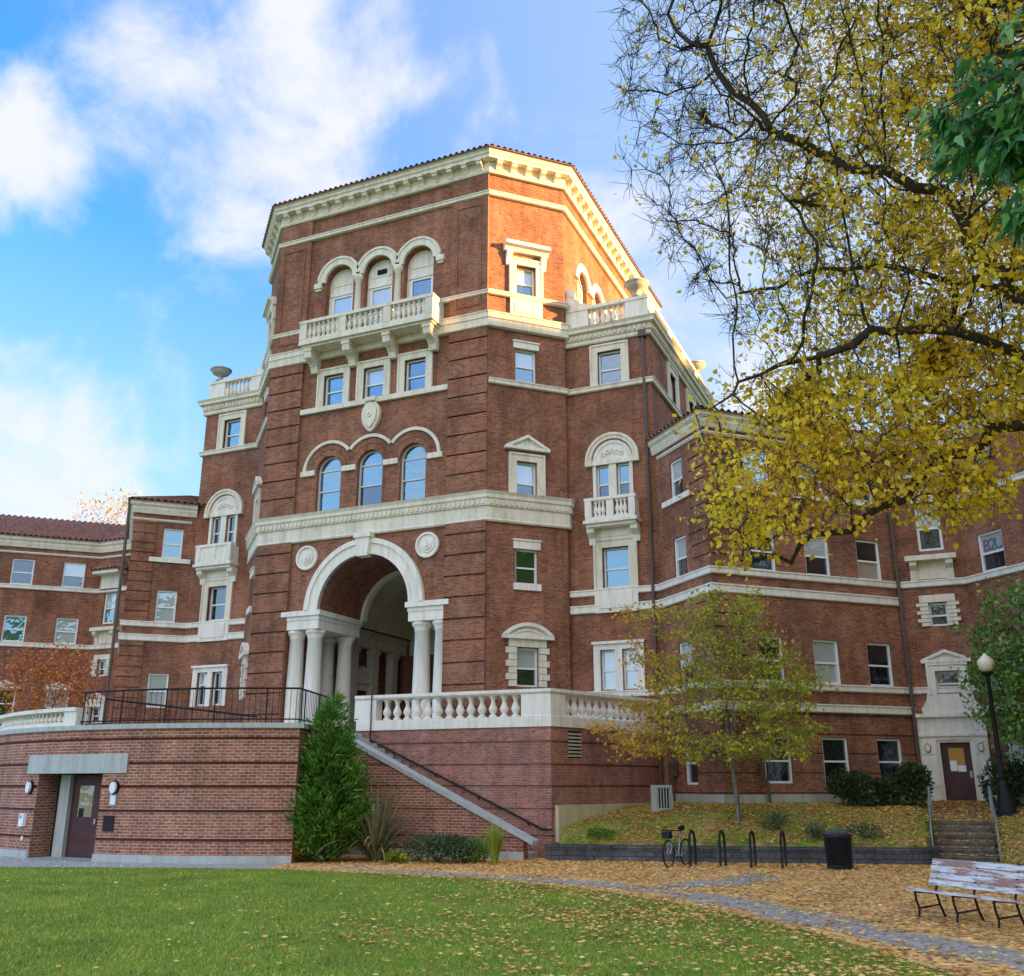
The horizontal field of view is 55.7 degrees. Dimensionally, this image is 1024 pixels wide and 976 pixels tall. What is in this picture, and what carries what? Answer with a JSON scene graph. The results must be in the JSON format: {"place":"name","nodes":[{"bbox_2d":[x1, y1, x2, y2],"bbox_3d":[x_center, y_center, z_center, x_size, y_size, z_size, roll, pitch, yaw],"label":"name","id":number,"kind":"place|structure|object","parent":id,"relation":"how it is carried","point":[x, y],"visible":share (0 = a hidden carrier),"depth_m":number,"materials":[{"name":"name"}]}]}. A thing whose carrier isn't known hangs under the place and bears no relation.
{"place":"outdoors","nodes":[
{"label":"outdoors","id":0,"kind":"place"},
{"bbox_2d":[0,855,282,868],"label":"concrete walk","id":1,"kind":"structure","parent":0,"point":[6,861],"depth_m":26.37,"materials":[{"name":"grey concrete"}]},
{"bbox_2d":[0,800,1023,975],"bbox_3d":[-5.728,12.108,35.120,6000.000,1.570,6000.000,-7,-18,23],"label":"lawn","id":2,"kind":"structure","parent":0,"point":[681,817],"depth_m":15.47,"materials":[{"name":"green plant"}]},
{"bbox_2d":[69,485,141,524],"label":"distant tree","id":3,"kind":"object","parent":2,"relation":"on","point":[111,509],"visible":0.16,"depth_m":71.44,"materials":[{"name":"orange plant"}]},
{"bbox_2d":[0,723,336,863],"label":"curved wall","id":4,"kind":"structure","parent":2,"relation":"on","point":[205,793],"depth_m":27.69,"materials":[{"name":"brick"}]},
{"bbox_2d":[0,707,87,730],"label":"stone balustrade","id":5,"kind":"object","parent":4,"relation":"on","point":[72,716],"visible":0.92,"depth_m":30.30,"materials":[{"name":"white stone"}]},
{"bbox_2d":[65,775,102,857],"bbox_3d":[-12.866,9.871,29.184,1.200,2.340,0.140,-7,-18,23],"label":"door","id":6,"kind":"structure","parent":4,"relation":"in","point":[81,836],"depth_m":29.18,"materials":[{"name":"brown metal"}]},
{"bbox_2d":[80,687,329,724],"bbox_3d":[-9.075,6.593,29.079,7.625,1.028,3.332,5,-18,-16],"label":"iron railing","id":7,"kind":"object","parent":4,"relation":"on","point":[236,718],"visible":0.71,"depth_m":28.43,"materials":[{"name":"black metal"}]},
{"bbox_2d":[339,688,659,859],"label":"terrace","id":8,"kind":"structure","parent":2,"relation":"on","point":[537,774],"depth_m":30.44,"materials":[{"name":"brick"}]},
{"bbox_2d":[0,143,1023,804],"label":"residence hall","id":9,"kind":"structure","parent":2,"relation":"on","point":[444,449],"depth_m":38.63,"materials":[{"name":"red brick"}]},
{"bbox_2d":[0,680,19,715],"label":"window","id":10,"kind":"structure","parent":9,"relation":"in","point":[3,709],"depth_m":49.02,"materials":[{"name":"white paint"}]},
{"bbox_2d":[1,615,26,641],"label":"window","id":11,"kind":"structure","parent":9,"relation":"in","point":[13,630],"depth_m":50.05,"materials":[{"name":"glass"}]},
{"bbox_2d":[10,558,34,584],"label":"window","id":12,"kind":"structure","parent":9,"relation":"in","point":[22,571],"depth_m":50.93,"materials":[{"name":"blue glass"}]},
{"bbox_2d":[44,682,72,716],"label":"window","id":13,"kind":"structure","parent":9,"relation":"in","point":[49,692],"depth_m":49.82,"materials":[{"name":"white paint"}]},
{"bbox_2d":[54,618,78,643],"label":"window","id":14,"kind":"structure","parent":9,"relation":"in","point":[67,627],"depth_m":50.91,"materials":[{"name":"glass"}]},
{"bbox_2d":[61,562,85,587],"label":"window","id":15,"kind":"structure","parent":9,"relation":"in","point":[73,573],"depth_m":51.78,"materials":[{"name":"blue glass"}]},
{"bbox_2d":[85,693,108,723],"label":"window","id":16,"kind":"structure","parent":9,"relation":"in","point":[96,716],"depth_m":49.65,"materials":[{"name":"white paint"}]},
{"bbox_2d":[90,654,111,676],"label":"window","id":17,"kind":"structure","parent":9,"relation":"in","point":[105,663],"depth_m":50.36,"materials":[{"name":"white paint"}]},
{"bbox_2d":[102,592,116,623],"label":"window","id":18,"kind":"structure","parent":9,"relation":"in","point":[110,600],"depth_m":51.36,"materials":[{"name":"glass"}]},
{"bbox_2d":[145,673,168,707],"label":"window","id":19,"kind":"structure","parent":9,"relation":"in","point":[154,680],"depth_m":42.99,"materials":[{"name":"white paint"}]},
{"bbox_2d":[154,590,176,621],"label":"window","id":20,"kind":"structure","parent":9,"relation":"in","point":[165,610],"depth_m":44.06,"materials":[{"name":"glass"}]},
{"bbox_2d":[161,528,183,558],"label":"window","id":21,"kind":"structure","parent":9,"relation":"in","point":[172,538],"depth_m":44.92,"materials":[{"name":"blue glass"}]},
{"bbox_2d":[197,673,206,705],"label":"window","id":22,"kind":"structure","parent":9,"relation":"in","point":[203,676],"depth_m":42.92,"materials":[{"name":"white paint"}]},
{"bbox_2d":[199,577,233,621],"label":"window","id":23,"kind":"structure","parent":9,"relation":"in","point":[221,597],"depth_m":43.84,"materials":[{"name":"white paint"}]},
{"bbox_2d":[212,672,221,704],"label":"window","id":24,"kind":"structure","parent":9,"relation":"in","point":[218,675],"depth_m":42.59,"materials":[{"name":"white paint"}]},
{"bbox_2d":[216,410,247,448],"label":"window","id":25,"kind":"structure","parent":9,"relation":"in","point":[236,429],"depth_m":46.20,"materials":[{"name":"white paint"}]},
{"bbox_2d":[238,642,248,699],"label":"window","id":26,"kind":"structure","parent":9,"relation":"in","point":[244,649],"depth_m":39.90,"materials":[{"name":"white paint"}]},
{"bbox_2d":[252,476,261,522],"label":"window","id":27,"kind":"structure","parent":9,"relation":"in","point":[257,488],"depth_m":42.23,"materials":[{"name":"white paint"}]},
{"bbox_2d":[262,296,276,349],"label":"window","id":28,"kind":"structure","parent":9,"relation":"in","point":[269,312],"depth_m":44.61,"materials":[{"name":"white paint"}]},
{"bbox_2d":[317,457,340,510],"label":"window","id":29,"kind":"structure","parent":9,"relation":"in","point":[330,470],"depth_m":39.94,"materials":[{"name":"blue glass"}]},
{"bbox_2d":[315,364,350,407],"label":"window","id":30,"kind":"structure","parent":9,"relation":"in","point":[337,387],"depth_m":41.08,"materials":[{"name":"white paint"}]},
{"bbox_2d":[329,269,353,332],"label":"window","id":31,"kind":"structure","parent":9,"relation":"in","point":[341,290],"depth_m":42.60,"materials":[{"name":"white paint"}]},
{"bbox_2d":[355,666,370,730],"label":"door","id":32,"kind":"structure","parent":9,"relation":"in","point":[363,675],"depth_m":43.01,"materials":[{"name":"brown wood"}]},
{"bbox_2d":[358,451,382,505],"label":"window","id":33,"kind":"structure","parent":9,"relation":"in","point":[371,466],"depth_m":39.18,"materials":[{"name":"blue glass"}]},
{"bbox_2d":[355,356,390,399],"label":"window","id":34,"kind":"structure","parent":9,"relation":"in","point":[378,380],"depth_m":40.32,"materials":[{"name":"white paint"}]},
{"bbox_2d":[367,260,392,325],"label":"window","id":35,"kind":"structure","parent":9,"relation":"in","point":[381,274],"depth_m":41.83,"materials":[{"name":"white paint"}]},
{"bbox_2d":[401,445,425,499],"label":"window","id":36,"kind":"structure","parent":9,"relation":"in","point":[414,458],"depth_m":38.41,"materials":[{"name":"blue glass"}]},
{"bbox_2d":[396,348,433,392],"bbox_3d":[-3.898,-4.732,39.501,1.620,1.740,0.355,-7,-18,23],"label":"window","id":37,"kind":"structure","parent":9,"relation":"in","point":[419,372],"depth_m":39.56,"materials":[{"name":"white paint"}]},
{"bbox_2d":[406,250,433,316],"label":"window","id":38,"kind":"structure","parent":9,"relation":"in","point":[420,268],"depth_m":41.07,"materials":[{"name":"white paint"}]},
{"bbox_2d":[512,339,539,382],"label":"window","id":39,"kind":"structure","parent":9,"relation":"in","point":[524,360],"depth_m":38.89,"materials":[{"name":"blue glass"}]},
{"bbox_2d":[503,238,550,297],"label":"window","id":40,"kind":"structure","parent":9,"relation":"in","point":[521,280],"depth_m":39.93,"materials":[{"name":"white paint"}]},
{"bbox_2d":[504,435,549,495],"bbox_3d":[0.550,-0.854,37.477,1.850,2.420,0.472,6,-18,-20],"label":"window","id":41,"kind":"structure","parent":9,"relation":"in","point":[521,476],"depth_m":37.46,"materials":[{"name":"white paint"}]},
{"bbox_2d":[512,538,541,591],"bbox_3d":[0.528,2.912,36.386,1.160,1.940,0.350,6,-18,-20],"label":"window","id":42,"kind":"structure","parent":9,"relation":"in","point":[526,559],"depth_m":36.46,"materials":[{"name":"green glass"}]},
{"bbox_2d":[502,622,554,686],"bbox_3d":[0.550,6.089,35.356,2.000,2.300,0.470,6,-18,-20],"label":"window","id":43,"kind":"structure","parent":9,"relation":"in","point":[527,634],"depth_m":35.35,"materials":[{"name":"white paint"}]},
{"bbox_2d":[597,465,608,496],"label":"window","id":44,"kind":"structure","parent":9,"relation":"in","point":[603,471],"depth_m":37.67,"materials":[{"name":"blue glass"}]},
{"bbox_2d":[602,650,615,689],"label":"window","id":45,"kind":"structure","parent":9,"relation":"in","point":[608,656],"depth_m":35.58,"materials":[{"name":"glass"}]},
{"bbox_2d":[589,339,629,385],"bbox_3d":[3.937,-4.941,38.850,1.620,1.800,0.355,-7,-18,23],"label":"window","id":46,"kind":"structure","parent":9,"relation":"in","point":[613,366],"depth_m":38.89,"materials":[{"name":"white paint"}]},
{"bbox_2d":[593,536,638,588],"bbox_3d":[3.946,2.839,36.492,1.720,1.900,0.395,-7,-18,23],"label":"window","id":47,"kind":"structure","parent":9,"relation":"in","point":[620,564],"depth_m":36.53,"materials":[{"name":"white paint"}]},
{"bbox_2d":[617,463,629,498],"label":"window","id":48,"kind":"structure","parent":9,"relation":"in","point":[623,469],"depth_m":37.35,"materials":[{"name":"blue glass"}]},
{"bbox_2d":[623,649,637,688],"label":"window","id":49,"kind":"structure","parent":9,"relation":"in","point":[630,674],"depth_m":35.22,"materials":[{"name":"glass"}]},
{"bbox_2d":[666,361,679,409],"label":"window","id":50,"kind":"structure","parent":9,"relation":"in","point":[671,371],"depth_m":41.40,"materials":[{"name":"white paint"}]},
{"bbox_2d":[671,458,682,496],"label":"window","id":51,"kind":"structure","parent":9,"relation":"in","point":[676,466],"depth_m":35.41,"materials":[{"name":"white glass"}]},
{"bbox_2d":[675,535,686,576],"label":"window","id":52,"kind":"structure","parent":9,"relation":"in","point":[680,543],"depth_m":34.55,"materials":[{"name":"white glass"}]},
{"bbox_2d":[680,643,692,684],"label":"window","id":53,"kind":"structure","parent":9,"relation":"in","point":[682,650],"depth_m":33.47,"materials":[{"name":"white paint"}]},
{"bbox_2d":[686,740,697,784],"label":"window","id":54,"kind":"structure","parent":9,"relation":"in","point":[692,770],"depth_m":32.43,"materials":[{"name":"white paint"}]},
{"bbox_2d":[742,449,767,486],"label":"window","id":55,"kind":"structure","parent":9,"relation":"in","point":[752,452],"depth_m":34.38,"materials":[{"name":"white paint"}]},
{"bbox_2d":[749,528,775,570],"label":"window","id":56,"kind":"structure","parent":9,"relation":"in","point":[765,564],"depth_m":33.43,"materials":[{"name":"glass"}]},
{"bbox_2d":[756,636,783,681],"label":"window","id":57,"kind":"structure","parent":9,"relation":"in","point":[762,649],"depth_m":32.44,"materials":[{"name":"glass"}]},
{"bbox_2d":[763,737,792,782],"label":"window","id":58,"kind":"structure","parent":9,"relation":"in","point":[779,770],"depth_m":31.40,"materials":[{"name":"grey glass"}]},
{"bbox_2d":[803,534,829,575],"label":"window","id":59,"kind":"structure","parent":9,"relation":"in","point":[819,565],"depth_m":34.28,"materials":[{"name":"white paint"}]},
{"bbox_2d":[813,639,840,683],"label":"window","id":60,"kind":"structure","parent":9,"relation":"in","point":[825,651],"depth_m":33.22,"materials":[{"name":"glass"}]},
{"bbox_2d":[822,738,848,780],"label":"window","id":61,"kind":"structure","parent":9,"relation":"in","point":[835,754],"depth_m":32.30,"materials":[{"name":"black glass"}]},
{"bbox_2d":[855,540,881,579],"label":"window","id":62,"kind":"structure","parent":9,"relation":"in","point":[867,551],"depth_m":35.07,"materials":[{"name":"glass"}]},
{"bbox_2d":[866,643,893,686],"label":"window","id":63,"kind":"structure","parent":9,"relation":"in","point":[879,661],"depth_m":33.97,"materials":[{"name":"glass"}]},
{"bbox_2d":[876,739,901,780],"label":"window","id":64,"kind":"structure","parent":9,"relation":"in","point":[889,750],"depth_m":33.07,"materials":[{"name":"glass"}]},
{"bbox_2d":[914,503,943,551],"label":"window","id":65,"kind":"structure","parent":9,"relation":"in","point":[932,539],"depth_m":35.27,"materials":[{"name":"white glass"}]},
{"bbox_2d":[916,593,960,626],"bbox_3d":[15.135,4.349,34.384,1.400,1.100,0.302,-7,-18,23],"label":"window","id":66,"kind":"structure","parent":9,"relation":"in","point":[938,614],"depth_m":34.37,"materials":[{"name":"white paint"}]},
{"bbox_2d":[920,649,970,694],"bbox_3d":[15.135,6.401,33.705,1.600,1.540,0.432,-7,-18,23],"label":"window","id":67,"kind":"structure","parent":9,"relation":"in","point":[941,660],"depth_m":33.68,"materials":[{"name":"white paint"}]},
{"bbox_2d":[940,742,976,800],"bbox_3d":[15.151,9.641,32.881,0.940,1.940,0.150,-7,-18,23],"label":"door","id":68,"kind":"structure","parent":9,"relation":"in","point":[959,780],"depth_m":32.87,"materials":[{"name":"brown"}]},
{"bbox_2d":[978,529,1006,571],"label":"window","id":69,"kind":"structure","parent":9,"relation":"in","point":[992,553],"depth_m":33.46,"materials":[{"name":"white glass"}]},
{"bbox_2d":[0,800,1023,975],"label":"fallen leaves","id":70,"kind":"object","parent":2,"relation":"on","point":[873,868],"visible":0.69,"depth_m":19.04,"materials":[{"name":"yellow plant"}]},
{"bbox_2d":[584,827,614,840],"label":"bank plant","id":71,"kind":"object","parent":2,"relation":"on","point":[597,832],"visible":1,"depth_m":28.02,"materials":[{"name":"green plant"}]},
{"bbox_2d":[650,785,672,812],"bbox_3d":[4.670,9.718,30.222,0.720,0.860,0.390,0,-17,0],"label":"air conditioner","id":72,"kind":"object","parent":2,"relation":"on","point":[661,797],"visible":0.93,"depth_m":30.08,"materials":[{"name":"metal"}]},
{"bbox_2d":[580,584,838,821],"bbox_3d":[5.888,6.360,28.863,7.575,6.981,3.848,2,-17,-7],"label":"maple tree","id":73,"kind":"object","parent":2,"relation":"on","point":[732,746],"visible":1,"depth_m":28.83,"materials":[{"name":"yellow plant"}]},
{"bbox_2d":[758,811,791,829],"bbox_3d":[7.513,9.536,27.671,1.017,0.608,0.820,-7,-18,23],"label":"bank plant","id":74,"kind":"object","parent":2,"relation":"on","point":[773,820],"visible":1,"depth_m":27.61,"materials":[{"name":"green plant"}]},
{"bbox_2d":[561,801,1021,854],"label":"bank grass","id":75,"kind":"structure","parent":2,"relation":"on","point":[637,810],"depth_m":28.94,"materials":[{"name":"plant"}]},
{"bbox_2d":[803,819,827,839],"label":"bank plant","id":76,"kind":"object","parent":2,"relation":"on","point":[818,831],"visible":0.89,"depth_m":27.05,"materials":[{"name":"green plant"}]},
{"bbox_2d":[824,766,879,806],"bbox_3d":[10.764,9.458,30.611,1.555,1.309,1.425,2,-17,-7],"label":"evergreen shrub","id":77,"kind":"object","parent":2,"relation":"on","point":[844,785],"visible":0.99,"depth_m":30.41,"materials":[{"name":"green plant"}]},
{"bbox_2d":[845,820,883,842],"bbox_3d":[9.797,9.543,26.905,1.076,0.606,0.840,-7,-18,23],"label":"bank plant","id":78,"kind":"object","parent":2,"relation":"on","point":[873,828],"visible":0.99,"depth_m":26.89,"materials":[{"name":"green plant"}]},
{"bbox_2d":[864,772,903,806],"bbox_3d":[11.826,9.665,30.950,1.298,1.128,1.129,0,-17,-1],"label":"evergreen shrub","id":79,"kind":"object","parent":2,"relation":"on","point":[885,791],"visible":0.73,"depth_m":30.71,"materials":[{"name":"green plant"}]},
{"bbox_2d":[890,761,935,807],"bbox_3d":[12.798,9.474,30.968,1.387,1.473,1.333,-7,-18,23],"label":"evergreen shrub","id":80,"kind":"object","parent":2,"relation":"on","point":[915,779],"visible":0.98,"depth_m":30.73,"materials":[{"name":"green plant"}]},
{"bbox_2d":[904,5,1023,251],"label":"glossy tree","id":81,"kind":"object","parent":2,"relation":"on","point":[999,152],"visible":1,"depth_m":8.05,"materials":[{"name":"green plant"}]},
{"bbox_2d":[934,821,997,861],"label":"garden steps","id":82,"kind":"structure","parent":2,"relation":"on","point":[986,849],"depth_m":27.86,"materials":[{"name":"grey concrete"}]},
{"bbox_2d":[939,565,1023,763],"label":"green tree","id":83,"kind":"object","parent":2,"relation":"on","point":[1006,672],"visible":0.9,"depth_m":30.51,"materials":[{"name":"green plant"}]},
{"bbox_2d":[977,653,1017,816],"bbox_3d":[14.625,7.407,29.297,0.600,4.801,0.585,-7,-18,23],"label":"street lamp","id":84,"kind":"object","parent":2,"relation":"on","point":[1005,802],"visible":0.98,"depth_m":29.04,"materials":[{"name":"black metal"}]},
{"bbox_2d":[977,750,1023,808],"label":"evergreen shrub","id":85,"kind":"object","parent":2,"relation":"on","point":[1014,773],"visible":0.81,"depth_m":29.78,"materials":[{"name":"green plant"}]},
{"bbox_2d":[0,0,1023,541],"label":"sky","id":86,"kind":"structure","parent":0,"point":[148,148],"materials":[{"name":"blue"}]},
{"bbox_2d":[262,854,1023,975],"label":"leaf covered ground","id":87,"kind":"structure","parent":0,"point":[335,866],"depth_m":19.35,"materials":[{"name":"brown plant"}]},
{"bbox_2d":[280,690,375,861],"bbox_3d":[-5.271,8.268,28.044,2.867,4.782,2.621,-7,-18,23],"label":"conifer tree","id":88,"kind":"object","parent":87,"relation":"on","point":[321,809],"visible":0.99,"depth_m":27.45,"materials":[{"name":"green plant"}]},
{"bbox_2d":[310,775,444,861],"bbox_3d":[-3.699,9.398,27.728,4.038,2.456,4.016,-3,-17,10],"label":"flax plant","id":89,"kind":"object","parent":87,"relation":"on","point":[377,844],"visible":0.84,"depth_m":27.35,"materials":[{"name":"green plant"}]},
{"bbox_2d":[379,848,411,863],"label":"hosta plant","id":90,"kind":"object","parent":87,"relation":"on","point":[390,856],"visible":0.95,"depth_m":26.65,"materials":[{"name":"green plant"}]},
{"bbox_2d":[400,829,474,862],"bbox_3d":[-2.070,10.071,27.099,2.425,0.966,1.343,-7,-18,23],"label":"bed shrub","id":91,"kind":"object","parent":87,"relation":"on","point":[449,843],"visible":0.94,"depth_m":26.82,"materials":[{"name":"green plant"}]},
{"bbox_2d":[445,836,489,861],"bbox_3d":[-1.129,10.153,27.166,1.630,0.784,1.072,-7,-18,23],"label":"bed shrub","id":92,"kind":"object","parent":87,"relation":"on","point":[479,851],"visible":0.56,"depth_m":26.94,"materials":[{"name":"green plant"}]},
{"bbox_2d":[482,818,509,864],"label":"ornamental grass","id":93,"kind":"object","parent":87,"relation":"on","point":[495,843],"depth_m":26.32,"materials":[{"name":"green plant"}]},
{"bbox_2d":[661,825,691,867],"bbox_3d":[4.369,9.607,26.000,0.613,1.047,1.690,-7,-18,23],"label":"bicycle","id":94,"kind":"object","parent":87,"relation":"on","point":[666,834],"visible":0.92,"depth_m":25.73,"materials":[{"name":"black metal"}]},
{"bbox_2d":[718,830,726,867],"bbox_3d":[5.581,9.566,25.715,0.140,0.935,0.740,-7,-18,23],"label":"bike rack","id":95,"kind":"object","parent":87,"relation":"on","point":[719,848],"visible":0.91,"depth_m":25.63,"materials":[{"name":"black metal"}]},
{"bbox_2d":[544,842,938,864],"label":"block wall","id":96,"kind":"structure","parent":87,"relation":"on","point":[556,851],"depth_m":26.69,"materials":[{"name":"grey concrete"}]},
{"bbox_2d":[779,830,787,868],"bbox_3d":[7.110,9.470,25.401,0.140,0.935,0.740,-7,-18,23],"label":"bike rack","id":97,"kind":"object","parent":87,"relation":"on","point":[781,834],"visible":0.95,"depth_m":25.34,"materials":[{"name":"black metal"}]},
{"bbox_2d":[601,0,1023,580],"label":"autumn tree","id":98,"kind":"object","parent":87,"relation":"on","point":[798,403],"visible":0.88,"depth_m":15.07,"materials":[{"name":"yellow plant"}]},
{"bbox_2d":[823,828,852,869],"bbox_3d":[8.396,9.279,24.921,0.720,0.980,0.720,-7,-18,23],"label":"litter bin","id":99,"kind":"object","parent":87,"relation":"on","point":[838,846],"visible":1,"depth_m":24.68,"materials":[{"name":"black metal"}]},
{"bbox_2d":[927,786,934,845],"bbox_3d":[12.346,9.835,28.496,0.062,2.047,2.808,-7,-18,23],"label":"handrail","id":100,"kind":"object","parent":87,"relation":"on","point":[930,815],"visible":0.83,"depth_m":28.27,"materials":[{"name":"grey metal"}]},
{"bbox_2d":[907,857,1023,930],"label":"park bench","id":101,"kind":"object","parent":87,"relation":"on","point":[976,878],"visible":0.94,"depth_m":15.34,"materials":[{"name":"white paint"}]},
{"bbox_2d":[988,786,1001,861],"bbox_3d":[13.882,9.636,27.845,0.062,2.047,2.808,-7,-18,23],"label":"handrail","id":102,"kind":"object","parent":87,"relation":"on","point":[993,815],"visible":0.84,"depth_m":27.42,"materials":[{"name":"grey metal"}]},
{"bbox_2d":[338,867,1023,970],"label":"path","id":103,"kind":"structure","parent":0,"point":[918,945],"depth_m":15.27,"materials":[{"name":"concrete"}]},
{"bbox_2d":[658,874,779,886],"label":"side path","id":104,"kind":"structure","parent":0,"point":[719,883],"depth_m":21.43,"materials":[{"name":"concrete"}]},
{"bbox_2d":[932,800,991,820],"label":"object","id":105,"kind":"object","parent":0,"point":[970,812],"depth_m":30.54,"materials":[{"name":"brown plant"}]},
{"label":"courtyard","id":106,"kind":"structure","parent":0,"visible":0},
{"bbox_2d":[0,636,106,721],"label":"orange tree","id":107,"kind":"object","parent":106,"relation":"on","point":[51,681],"visible":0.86,"depth_m":43.38,"materials":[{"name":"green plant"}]},
{"bbox_2d":[103,698,256,723],"bbox_3d":[-10.759,7.326,31.418,5.115,1.033,0.063,-1,-17,4],"label":"ramp railing","id":108,"kind":"object","parent":106,"relation":"on","point":[187,708],"visible":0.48,"depth_m":31.45,"materials":[{"name":"black metal"}]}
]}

